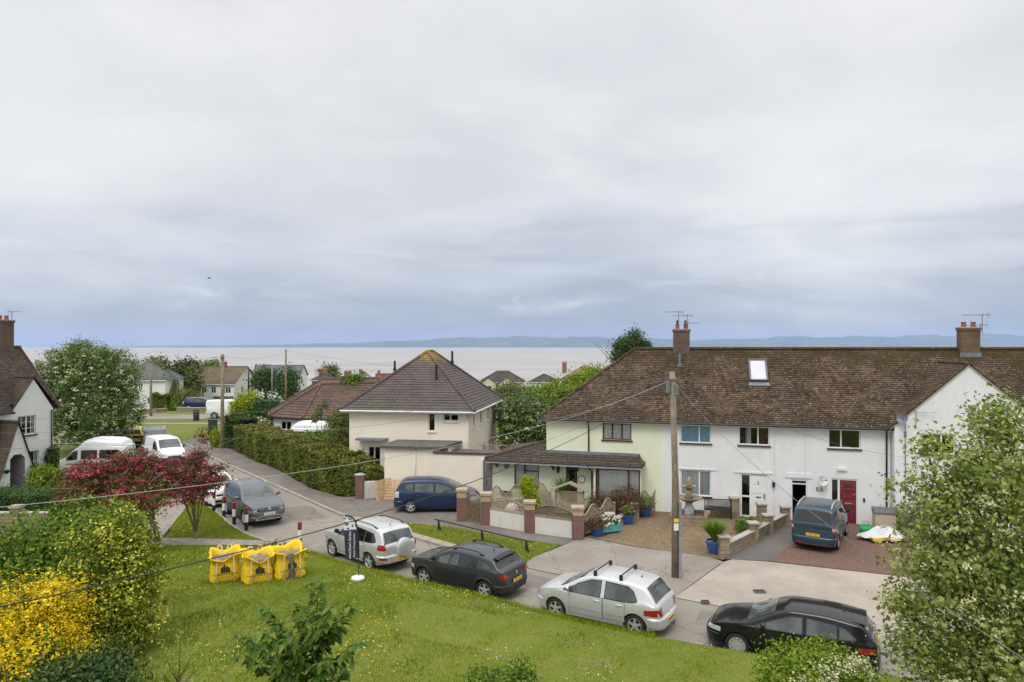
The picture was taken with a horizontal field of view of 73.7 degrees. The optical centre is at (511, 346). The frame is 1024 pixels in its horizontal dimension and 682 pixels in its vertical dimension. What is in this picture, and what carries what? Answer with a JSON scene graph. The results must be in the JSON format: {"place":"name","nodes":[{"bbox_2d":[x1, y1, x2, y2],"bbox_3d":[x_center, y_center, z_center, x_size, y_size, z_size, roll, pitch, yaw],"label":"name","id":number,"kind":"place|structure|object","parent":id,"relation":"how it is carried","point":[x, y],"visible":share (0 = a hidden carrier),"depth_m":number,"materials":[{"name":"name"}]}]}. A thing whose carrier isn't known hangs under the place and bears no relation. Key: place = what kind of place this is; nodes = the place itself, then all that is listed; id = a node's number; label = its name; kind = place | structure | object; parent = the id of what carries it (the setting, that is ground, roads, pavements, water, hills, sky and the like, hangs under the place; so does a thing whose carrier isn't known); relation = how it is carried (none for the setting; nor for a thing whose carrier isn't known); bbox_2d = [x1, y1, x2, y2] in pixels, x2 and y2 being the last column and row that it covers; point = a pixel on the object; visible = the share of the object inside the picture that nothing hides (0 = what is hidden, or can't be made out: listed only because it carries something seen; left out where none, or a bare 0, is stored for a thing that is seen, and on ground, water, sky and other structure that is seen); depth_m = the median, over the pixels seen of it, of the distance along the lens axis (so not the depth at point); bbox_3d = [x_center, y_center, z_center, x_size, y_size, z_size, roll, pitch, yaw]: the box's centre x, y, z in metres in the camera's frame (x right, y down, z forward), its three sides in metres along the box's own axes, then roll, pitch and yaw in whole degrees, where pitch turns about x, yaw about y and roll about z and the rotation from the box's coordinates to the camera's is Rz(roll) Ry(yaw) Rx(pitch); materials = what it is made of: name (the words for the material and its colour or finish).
{"place":"outdoors","nodes":[
{"label":"outdoors","id":0,"kind":"place"},
{"bbox_2d":[140,537,276,545],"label":"cross path","id":1,"kind":"structure","parent":0,"point":[191,541],"depth_m":29.54,"materials":[{"name":"concrete"}]},
{"bbox_2d":[127,414,497,418],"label":"road","id":2,"kind":"structure","parent":0,"point":[177,416],"depth_m":83.31,"materials":[{"name":"asphalt"}]},
{"bbox_2d":[206,399,235,418],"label":"parked van","id":3,"kind":"object","parent":2,"relation":"on","point":[213,406],"visible":0.37,"depth_m":80.68,"materials":[{"name":"white metal"}]},
{"bbox_2d":[21,347,613,405],"bbox_3d":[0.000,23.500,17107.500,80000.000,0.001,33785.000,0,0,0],"label":"sea","id":4,"kind":"structure","parent":0,"point":[525,364],"depth_m":1472.05,"materials":[{"name":"liquid"}]},
{"bbox_2d":[184,437,584,544],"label":"pavement","id":5,"kind":"structure","parent":0,"point":[352,506],"depth_m":35.91,"materials":[{"name":"concrete"}]},
{"bbox_2d":[354,473,381,498],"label":"brick gate pillar","id":6,"kind":"structure","parent":5,"relation":"on","point":[364,489],"depth_m":37.81,"materials":[{"name":"brick"}]},
{"bbox_2d":[393,476,480,512],"bbox_3d":[-3.825,7.580,35.350,4.490,1.650,2.111,0,0,-2],"label":"parked car","id":7,"kind":"object","parent":5,"relation":"on","point":[409,489],"visible":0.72,"depth_m":34.52,"materials":[{"name":"blue paint"}]},
{"bbox_2d":[406,523,558,561],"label":"grass verge","id":8,"kind":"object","parent":5,"relation":"on","point":[519,554],"depth_m":29.73,"materials":[{"name":"plant"}]},
{"bbox_2d":[456,487,584,539],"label":"garden wall","id":9,"kind":"structure","parent":5,"relation":"on","point":[528,519],"depth_m":30.75,"materials":[{"name":"paint"}]},
{"bbox_2d":[466,493,480,523],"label":"garden gate","id":10,"kind":"structure","parent":9,"relation":"attached to","point":[473,511],"depth_m":32.66,"materials":[{"name":"brown wood"}]},
{"bbox_2d":[3,500,922,681],"bbox_3d":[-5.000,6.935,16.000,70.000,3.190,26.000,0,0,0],"label":"lawn","id":11,"kind":"structure","parent":0,"point":[742,675],"depth_m":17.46,"materials":[{"name":"plant"}]},
{"bbox_2d":[0,561,106,681],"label":"golden shrub","id":12,"kind":"object","parent":11,"relation":"on","point":[25,628],"visible":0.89,"depth_m":12.76,"materials":[{"name":"yellow plant"}]},
{"bbox_2d":[0,479,156,606],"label":"shrub","id":13,"kind":"object","parent":11,"relation":"on","point":[22,550],"visible":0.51,"depth_m":17.41,"materials":[{"name":"green plant"}]},
{"bbox_2d":[0,627,164,681],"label":"dark shrub","id":14,"kind":"object","parent":11,"relation":"on","point":[98,671],"visible":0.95,"depth_m":12.29,"materials":[{"name":"green plant"}]},
{"bbox_2d":[38,493,191,666],"bbox_3d":[-9.285,5.644,15.636,3.025,4.195,3.766,0,0,0],"label":"variegated shrub","id":15,"kind":"object","parent":11,"relation":"on","point":[114,553],"visible":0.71,"depth_m":15.46,"materials":[{"name":"green plant"}]},
{"bbox_2d":[46,435,184,547],"bbox_3d":[-15.912,6.064,27.571,5.205,5.148,3.925,0,0,-31],"label":"hawthorn","id":16,"kind":"object","parent":11,"relation":"on","point":[130,467],"visible":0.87,"depth_m":27.50,"materials":[{"name":"red plant"}]},
{"bbox_2d":[149,631,211,681],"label":"thin sapling","id":17,"kind":"object","parent":11,"relation":"on","point":[177,676],"visible":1,"depth_m":11.59,"materials":[{"name":"green plant"}]},
{"bbox_2d":[208,543,241,582],"bbox_3d":[-9.489,7.203,22.602,1.025,1.072,1.074,0,0,-24],"label":"bulk bag","id":18,"kind":"object","parent":11,"relation":"on","point":[227,568],"visible":0.98,"depth_m":22.27,"materials":[{"name":"fabric"}]},
{"bbox_2d":[240,544,274,584],"bbox_3d":[-8.338,7.175,22.405,1.022,1.072,1.080,0,0,-29],"label":"bulk bag","id":19,"kind":"object","parent":11,"relation":"on","point":[257,567],"visible":0.98,"depth_m":22.07,"materials":[{"name":"plastic"}]},
{"bbox_2d":[270,539,307,579],"bbox_3d":[-7.432,7.101,22.691,1.069,1.087,1.065,0,0,-32],"label":"bulk bag","id":20,"kind":"object","parent":11,"relation":"on","point":[288,562],"visible":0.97,"depth_m":22.37,"materials":[{"name":"plastic"}]},
{"bbox_2d":[228,579,369,681],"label":"cherry sapling","id":21,"kind":"object","parent":11,"relation":"on","point":[297,658],"visible":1,"depth_m":11.86,"materials":[{"name":"green plant"}]},
{"bbox_2d":[343,515,364,581],"bbox_3d":[-5.223,6.632,22.574,0.717,2.192,0.470,0,0,-12],"label":"feather flag","id":22,"kind":"object","parent":11,"relation":"on","point":[351,537],"visible":1,"depth_m":22.53,"materials":[{"name":"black fabric"}]},
{"bbox_2d":[457,652,544,681],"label":"bush","id":23,"kind":"object","parent":11,"relation":"on","point":[519,669],"visible":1,"depth_m":12.96,"materials":[{"name":"green plant"}]},
{"bbox_2d":[748,628,888,681],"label":"flowering bush","id":24,"kind":"object","parent":11,"relation":"on","point":[818,661],"visible":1,"depth_m":13.48,"materials":[{"name":"green plant"}]},
{"bbox_2d":[852,382,1023,681],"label":"whitebeam","id":25,"kind":"object","parent":11,"relation":"on","point":[985,586],"visible":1,"depth_m":10.40,"materials":[{"name":"green plant"}]},
{"bbox_2d":[54,406,892,635],"bbox_3d":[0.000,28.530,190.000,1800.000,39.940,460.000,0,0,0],"label":"ground","id":26,"kind":"structure","parent":0,"point":[180,431],"depth_m":68.83,"materials":[{"name":"green plant"}]},
{"bbox_2d":[0,504,52,536],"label":"stone wall","id":27,"kind":"structure","parent":26,"relation":"on","point":[18,509],"depth_m":30.38,"materials":[{"name":"stone"}]},
{"bbox_2d":[0,309,61,491],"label":"gabled house","id":28,"kind":"structure","parent":26,"relation":"on","point":[27,400],"depth_m":39.39,"materials":[{"name":"paint"}]},
{"bbox_2d":[44,444,60,467],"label":"climbing shrub","id":29,"kind":"object","parent":28,"relation":"attached to","point":[52,456],"visible":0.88,"depth_m":40.02,"materials":[{"name":"green plant"}]},
{"bbox_2d":[21,457,64,489],"bbox_3d":[-25.760,7.392,37.459,2.481,2.607,2.107,0,0,19],"label":"conifer shrub","id":30,"kind":"object","parent":26,"relation":"on","point":[43,476],"visible":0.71,"depth_m":37.22,"materials":[{"name":"green plant"}]},
{"bbox_2d":[0,482,97,515],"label":"hedge","id":31,"kind":"object","parent":26,"relation":"on","point":[21,495],"visible":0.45,"depth_m":33.81,"materials":[{"name":"green plant"}]},
{"bbox_2d":[32,334,153,450],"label":"flowering tree","id":32,"kind":"object","parent":26,"relation":"on","point":[80,371],"visible":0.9,"depth_m":54.20,"materials":[{"name":"green plant"}]},
{"bbox_2d":[58,436,135,477],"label":"parked van","id":33,"kind":"object","parent":26,"relation":"on","point":[87,448],"visible":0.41,"depth_m":44.12,"materials":[{"name":"white paint"}]},
{"bbox_2d":[119,360,185,408],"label":"house","id":34,"kind":"structure","parent":26,"relation":"on","point":[161,384],"depth_m":112.61,"materials":[{"name":"paint"}]},
{"bbox_2d":[152,392,171,408],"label":"hedge","id":35,"kind":"object","parent":26,"relation":"on","point":[159,400],"visible":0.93,"depth_m":91.10,"materials":[{"name":"green plant"}]},
{"bbox_2d":[140,496,189,537],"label":"footpath","id":36,"kind":"structure","parent":26,"relation":"on","point":[171,517],"depth_m":33.91,"materials":[{"name":"concrete"}]},
{"bbox_2d":[163,382,203,406],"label":"bush","id":37,"kind":"object","parent":26,"relation":"on","point":[182,394],"visible":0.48,"depth_m":102.86,"materials":[{"name":"green plant"}]},
{"bbox_2d":[170,358,207,396],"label":"tree","id":38,"kind":"object","parent":26,"relation":"on","point":[195,379],"visible":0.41,"depth_m":123.20,"materials":[{"name":"green plant"}]},
{"bbox_2d":[154,425,245,538],"bbox_3d":[-13.720,5.992,29.731,3.846,5.183,3.265,0,0,0],"label":"hawthorn","id":39,"kind":"object","parent":26,"relation":"on","point":[192,472],"visible":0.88,"depth_m":29.29,"materials":[{"name":"red plant"}]},
{"bbox_2d":[170,505,258,539],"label":"grass verge","id":40,"kind":"structure","parent":26,"relation":"on","point":[208,528],"depth_m":31.45,"materials":[{"name":"green plant"}]},
{"bbox_2d":[220,354,225,448],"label":"utility pole","id":41,"kind":"object","parent":26,"relation":"on","point":[222,446],"visible":0.89,"depth_m":56.29,"materials":[{"name":"brown wood"}]},
{"bbox_2d":[194,361,257,399],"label":"house","id":42,"kind":"structure","parent":26,"relation":"on","point":[233,378],"depth_m":128.84,"materials":[{"name":"paint"}]},
{"bbox_2d":[225,386,264,414],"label":"conifer shrub","id":43,"kind":"object","parent":26,"relation":"on","point":[241,403],"visible":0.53,"depth_m":65.34,"materials":[{"name":"green plant"}]},
{"bbox_2d":[243,364,280,395],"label":"tree","id":44,"kind":"object","parent":26,"relation":"on","point":[259,381],"visible":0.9,"depth_m":123.53,"materials":[{"name":"green plant"}]},
{"bbox_2d":[244,392,289,426],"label":"bush","id":45,"kind":"object","parent":26,"relation":"on","point":[261,407],"visible":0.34,"depth_m":62.94,"materials":[{"name":"green plant"}]},
{"bbox_2d":[253,365,307,395],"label":"bungalow","id":46,"kind":"object","parent":26,"relation":"on","point":[298,368],"visible":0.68,"depth_m":168.71,"materials":[{"name":"stone"}]},
{"bbox_2d":[269,361,303,400],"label":"tree","id":47,"kind":"object","parent":26,"relation":"on","point":[292,385],"visible":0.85,"depth_m":118.78,"materials":[{"name":"green plant"}]},
{"bbox_2d":[480,371,524,389],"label":"house","id":48,"kind":"structure","parent":26,"relation":"on","point":[492,379],"depth_m":165.72,"materials":[{"name":"tile"}]},
{"bbox_2d":[488,377,528,408],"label":"tree","id":49,"kind":"object","parent":26,"relation":"on","point":[506,387],"visible":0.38,"depth_m":93.95,"materials":[{"name":"green plant"}]},
{"bbox_2d":[526,537,722,596],"bbox_3d":[4.333,8.447,26.670,6.658,0.082,4.822,0,0,32],"label":"driveway apron","id":50,"kind":"object","parent":26,"relation":"on","point":[585,554],"visible":0.6,"depth_m":26.86,"materials":[{"name":"concrete"}]},
{"bbox_2d":[666,372,681,577],"bbox_3d":[5.908,4.719,25.006,0.540,7.603,0.387,0,0,0],"label":"utility pole","id":51,"kind":"object","parent":50,"relation":"on","point":[676,558],"visible":0.95,"depth_m":24.90,"materials":[{"name":"brown wood"}]},
{"bbox_2d":[0,380,669,507],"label":"overhead cable","id":52,"kind":"object","parent":51,"relation":"attached to","point":[284,474],"visible":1,"depth_m":11.13,"materials":[{"name":"rubber"}]},
{"bbox_2d":[0,380,670,606],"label":"overhead cable","id":53,"kind":"object","parent":51,"relation":"attached to","point":[285,539],"visible":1,"depth_m":10.50,"materials":[{"name":"rubber"}]},
{"bbox_2d":[674,382,1023,658],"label":"overhead cable","id":54,"kind":"object","parent":51,"relation":"attached to","point":[868,554],"visible":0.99,"depth_m":11.10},
{"bbox_2d":[676,559,1018,637],"bbox_3d":[14.540,8.447,21.919,17.883,0.082,6.178,0,0,19],"label":"concrete apron","id":55,"kind":"object","parent":26,"relation":"on","point":[731,581],"visible":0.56,"depth_m":24.09,"materials":[{"name":"concrete"}]},
{"bbox_2d":[0,0,1023,346],"label":"sky","id":56,"kind":"structure","parent":0,"point":[336,171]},
{"bbox_2d":[53,436,1007,681],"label":"road","id":57,"kind":"structure","parent":0,"point":[684,627],"depth_m":26.63,"materials":[{"name":"asphalt"}]},
{"bbox_2d":[144,434,185,465],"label":"parked van","id":58,"kind":"object","parent":57,"relation":"on","point":[170,447],"visible":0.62,"depth_m":49.35,"materials":[{"name":"white paint"}]},
{"bbox_2d":[222,477,284,524],"bbox_3d":[-12.929,7.622,34.067,2.198,1.745,4.840,0,0,-39],"label":"parked car","id":59,"kind":"object","parent":57,"relation":"on","point":[259,498],"visible":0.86,"depth_m":33.10,"materials":[{"name":"grey paint"}]},
{"bbox_2d":[94,434,449,546],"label":"kerb","id":60,"kind":"structure","parent":57,"relation":"on","point":[333,510],"depth_m":38.19,"materials":[{"name":"concrete"}]},
{"bbox_2d":[284,505,325,520],"bbox_3d":[-10.800,8.496,34.950,1.589,0.001,3.482,0,0,-32],"label":"road patch","id":61,"kind":"object","parent":57,"relation":"on","point":[300,513],"visible":0.83,"depth_m":34.75,"materials":[{"name":"concrete"}]},
{"bbox_2d":[324,515,416,569],"bbox_3d":[-5.739,7.602,27.359,4.597,1.785,2.167,0,0,44],"label":"parked car","id":62,"kind":"object","parent":57,"relation":"on","point":[383,540],"visible":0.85,"depth_m":26.06,"materials":[{"name":"silver paint"}]},
{"bbox_2d":[411,539,526,597],"bbox_3d":[-1.603,7.710,24.305,4.290,1.571,2.092,0,0,32],"label":"parked car","id":63,"kind":"object","parent":57,"relation":"on","point":[483,568],"visible":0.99,"depth_m":23.47,"materials":[{"name":"grey paint"}]},
{"bbox_2d":[538,560,676,630],"bbox_3d":[2.934,7.676,21.376,4.450,1.637,2.104,0,0,31],"label":"parked car","id":64,"kind":"object","parent":57,"relation":"on","point":[635,598],"visible":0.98,"depth_m":20.59,"materials":[{"name":"silver paint"}]},
{"bbox_2d":[706,596,880,671],"bbox_3d":[7.679,7.729,18.862,4.430,1.531,2.151,0,0,27],"label":"parked car","id":65,"kind":"object","parent":57,"relation":"on","point":[738,626],"visible":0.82,"depth_m":18.30,"materials":[{"name":"black paint"}]},
{"bbox_2d":[100,333,1023,347],"bbox_3d":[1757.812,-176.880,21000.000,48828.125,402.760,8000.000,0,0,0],"label":"hills","id":66,"kind":"structure","parent":0,"point":[990,340],"depth_m":17772.65,"materials":[{"name":"blue"}]},
{"bbox_2d":[209,441,1020,594],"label":"garden ground","id":67,"kind":"structure","parent":0,"point":[270,466],"depth_m":30.79,"materials":[{"name":"concrete"}]},
{"bbox_2d":[224,410,258,448],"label":"hedge","id":68,"kind":"object","parent":67,"relation":"on","point":[235,419],"visible":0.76,"depth_m":57.37,"materials":[{"name":"green plant"}]},
{"bbox_2d":[233,419,383,495],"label":"hedge","id":69,"kind":"object","parent":67,"relation":"on","point":[289,451],"visible":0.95,"depth_m":42.19,"materials":[{"name":"green plant"}]},
{"bbox_2d":[289,420,329,433],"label":"parked van","id":70,"kind":"object","parent":67,"relation":"on","point":[299,426],"visible":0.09,"depth_m":53.23,"materials":[{"name":"white paint"}]},
{"bbox_2d":[267,377,379,429],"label":"bungalow","id":71,"kind":"object","parent":67,"relation":"on","point":[316,393],"visible":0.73,"depth_m":59.46,"materials":[{"name":"tile"}]},
{"bbox_2d":[320,402,348,449],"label":"columnar conifer","id":72,"kind":"object","parent":67,"relation":"on","point":[339,434],"visible":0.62,"depth_m":43.10,"materials":[{"name":"green plant"}]},
{"bbox_2d":[339,349,506,492],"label":"cream house","id":73,"kind":"structure","parent":67,"relation":"on","point":[432,376],"depth_m":40.90,"materials":[{"name":"paint"}]},
{"bbox_2d":[491,484,523,507],"bbox_3d":[-0.311,7.859,35.589,2.207,1.302,0.099,0,0,-16],"label":"trellis fence","id":74,"kind":"object","parent":67,"relation":"on","point":[506,495],"visible":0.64,"depth_m":35.55,"materials":[{"name":"brown wood"}]},
{"bbox_2d":[493,387,554,449],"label":"flowering tree","id":75,"kind":"object","parent":67,"relation":"on","point":[511,419],"visible":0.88,"depth_m":46.75,"materials":[{"name":"green plant"}]},
{"bbox_2d":[501,506,617,534],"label":"front yard","id":76,"kind":"structure","parent":67,"relation":"on","point":[588,532],"depth_m":34.48,"materials":[{"name":"stone"}]},
{"bbox_2d":[517,473,543,511],"bbox_3d":[0.852,7.351,33.316,1.396,2.450,1.668,0,0,-28],"label":"conifer shrub","id":77,"kind":"object","parent":76,"relation":"on","point":[529,491],"visible":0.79,"depth_m":33.20,"materials":[{"name":"green plant"}]},
{"bbox_2d":[550,481,588,515],"bbox_3d":[2.896,7.600,34.222,1.900,1.620,0.600,0,0,14],"label":"garden shelter","id":78,"kind":"object","parent":76,"relation":"on","point":[565,504],"visible":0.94,"depth_m":34.18,"materials":[{"name":"brown wood"}]},
{"bbox_2d":[584,498,614,535],"bbox_3d":[4.119,7.854,31.909,0.111,1.312,3.075,0,0,35],"label":"trellis fence","id":79,"kind":"object","parent":76,"relation":"on","point":[586,515],"visible":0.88,"depth_m":31.76,"materials":[{"name":"brown wood"}]},
{"bbox_2d":[584,480,649,517],"bbox_3d":[5.020,7.854,33.975,3.656,2.308,2.087,0,0,9],"label":"shrub","id":80,"kind":"object","parent":76,"relation":"on","point":[625,498],"visible":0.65,"depth_m":33.80,"materials":[{"name":"red plant"}]},
{"bbox_2d":[521,360,606,407],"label":"tree","id":81,"kind":"object","parent":67,"relation":"on","point":[576,380],"visible":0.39,"depth_m":59.60,"materials":[{"name":"green plant"}]},
{"bbox_2d":[482,347,665,512],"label":"end house","id":82,"kind":"structure","parent":67,"relation":"on","point":[622,448],"depth_m":35.88,"materials":[{"name":"tile"}]},
{"bbox_2d":[515,464,539,488],"bbox_3d":[0.791,6.896,36.466,1.480,1.278,0.230,0,0,16],"label":"window","id":83,"kind":"structure","parent":82,"relation":"in","point":[521,469],"depth_m":36.53,"materials":[{"name":"glass"}]},
{"bbox_2d":[601,423,632,441],"bbox_3d":[5.454,4.446,35.458,1.610,0.938,0.230,0,0,16],"label":"window","id":84,"kind":"structure","parent":82,"relation":"in","point":[618,432],"depth_m":35.52,"materials":[{"name":"glass"}]},
{"bbox_2d":[596,468,639,501],"bbox_3d":[5.365,7.071,34.652,2.380,1.728,0.230,0,0,16],"label":"window","id":85,"kind":"structure","parent":82,"relation":"in","point":[605,477],"depth_m":34.76,"materials":[{"name":"glass"}]},
{"bbox_2d":[594,322,653,366],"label":"tall conifer","id":86,"kind":"object","parent":67,"relation":"on","point":[631,340],"visible":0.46,"depth_m":49.58,"materials":[{"name":"green plant"}]},
{"bbox_2d":[661,311,775,516],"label":"terraced house","id":87,"kind":"structure","parent":67,"relation":"on","point":[713,463],"depth_m":34.46,"materials":[{"name":"paint"}]},
{"bbox_2d":[679,425,711,444],"bbox_3d":[9.255,4.419,34.382,1.600,1.011,0.230,0,0,16],"label":"window","id":88,"kind":"structure","parent":87,"relation":"in","point":[694,435],"depth_m":34.44,"materials":[{"name":"glass"}]},
{"bbox_2d":[681,470,711,497],"bbox_3d":[9.256,6.910,34.387,1.600,1.351,0.240,0,0,16],"label":"window","id":89,"kind":"structure","parent":87,"relation":"in","point":[702,479],"depth_m":34.42,"materials":[{"name":"glass"}]},
{"bbox_2d":[737,427,770,447],"bbox_3d":[11.918,4.429,33.628,1.550,0.991,0.230,0,0,16],"label":"window","id":90,"kind":"structure","parent":87,"relation":"in","point":[744,432],"depth_m":33.65,"materials":[{"name":"white plastic"}]},
{"bbox_2d":[751,475,764,516],"bbox_3d":[12.103,7.365,33.590,0.660,2.030,0.102,0,0,16],"label":"door","id":91,"kind":"structure","parent":87,"relation":"in","point":[757,482],"depth_m":33.60,"materials":[{"name":"white plastic"}]},
{"bbox_2d":[710,496,740,517],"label":"stone wall","id":92,"kind":"structure","parent":67,"relation":"on","point":[734,503],"depth_m":33.52,"materials":[{"name":"concrete"}]},
{"bbox_2d":[717,505,791,559],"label":"stone wall","id":93,"kind":"structure","parent":67,"relation":"on","point":[728,545],"depth_m":29.23,"materials":[{"name":"concrete"}]},
{"bbox_2d":[726,519,793,560],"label":"tarmac drive","id":94,"kind":"structure","parent":67,"relation":"on","point":[769,547],"depth_m":28.56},
{"bbox_2d":[767,347,893,524],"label":"terraced house","id":95,"kind":"structure","parent":67,"relation":"on","point":[833,395],"depth_m":33.03,"materials":[{"name":"tile"}]},
{"bbox_2d":[827,430,861,450],"bbox_3d":[15.826,4.434,32.501,1.530,0.981,0.190,0,0,16],"label":"window","id":96,"kind":"structure","parent":95,"relation":"in","point":[848,438],"depth_m":32.56,"materials":[{"name":"glass"}]},
{"bbox_2d":[840,480,855,522],"bbox_3d":[15.988,7.365,32.483,0.720,2.010,0.095,0,0,16],"label":"door","id":97,"kind":"structure","parent":95,"relation":"in","point":[847,487],"depth_m":32.47,"materials":[{"name":"wood"}]},
{"bbox_2d":[770,523,978,581],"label":"brick drive","id":98,"kind":"structure","parent":67,"relation":"on","point":[848,555],"depth_m":27.45,"materials":[{"name":"brick"}]},
{"bbox_2d":[791,496,850,549],"bbox_3d":[13.430,7.458,29.669,2.122,1.884,4.235,0,0,33],"label":"parked car","id":99,"kind":"object","parent":98,"relation":"on","point":[808,527],"visible":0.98,"depth_m":28.13,"materials":[{"name":"teal paint"}]},
{"bbox_2d":[857,525,903,541],"bbox_3d":[16.005,8.059,29.646,2.024,0.663,1.157,0,0,0],"label":"rubbish heap","id":100,"kind":"object","parent":98,"relation":"on","point":[876,533],"visible":0.84,"depth_m":29.38,"materials":[{"name":"white plastic"}]},
{"bbox_2d":[871,506,895,529],"bbox_3d":[16.957,7.891,31.099,0.920,1.039,0.640,0,0,16],"label":"storage box","id":101,"kind":"object","parent":98,"relation":"on","point":[880,517],"visible":0.64,"depth_m":30.89,"materials":[{"name":"beige plastic"}]},
{"bbox_2d":[587,511,755,559],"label":"block paving","id":102,"kind":"structure","parent":0,"point":[653,530],"depth_m":30.53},
{"bbox_2d":[670,477,707,525],"bbox_3d":[8.502,7.310,32.780,1.700,2.180,1.500,0,0,15],"label":"fountain","id":103,"kind":"object","parent":102,"relation":"on","point":[691,516],"visible":0.95,"depth_m":32.58,"materials":[{"name":"stone"}]},
{"bbox_2d":[705,538,718,554],"bbox_3d":[8.248,8.140,27.783,0.763,0.520,0.763,0,0,0],"label":"plant pot","id":104,"kind":"object","parent":102,"relation":"on","point":[712,546],"visible":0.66,"depth_m":27.55,"materials":[{"name":"ceramic"}]},
{"bbox_2d":[697,517,731,541],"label":"spiky grass","id":105,"kind":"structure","parent":104,"relation":"in","point":[712,530],"depth_m":27.69,"materials":[{"name":"green plant"}]},
{"bbox_2d":[870,312,1023,536],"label":"gabled house","id":106,"kind":"structure","parent":0,"point":[925,386],"depth_m":32.12,"materials":[{"name":"paint"}]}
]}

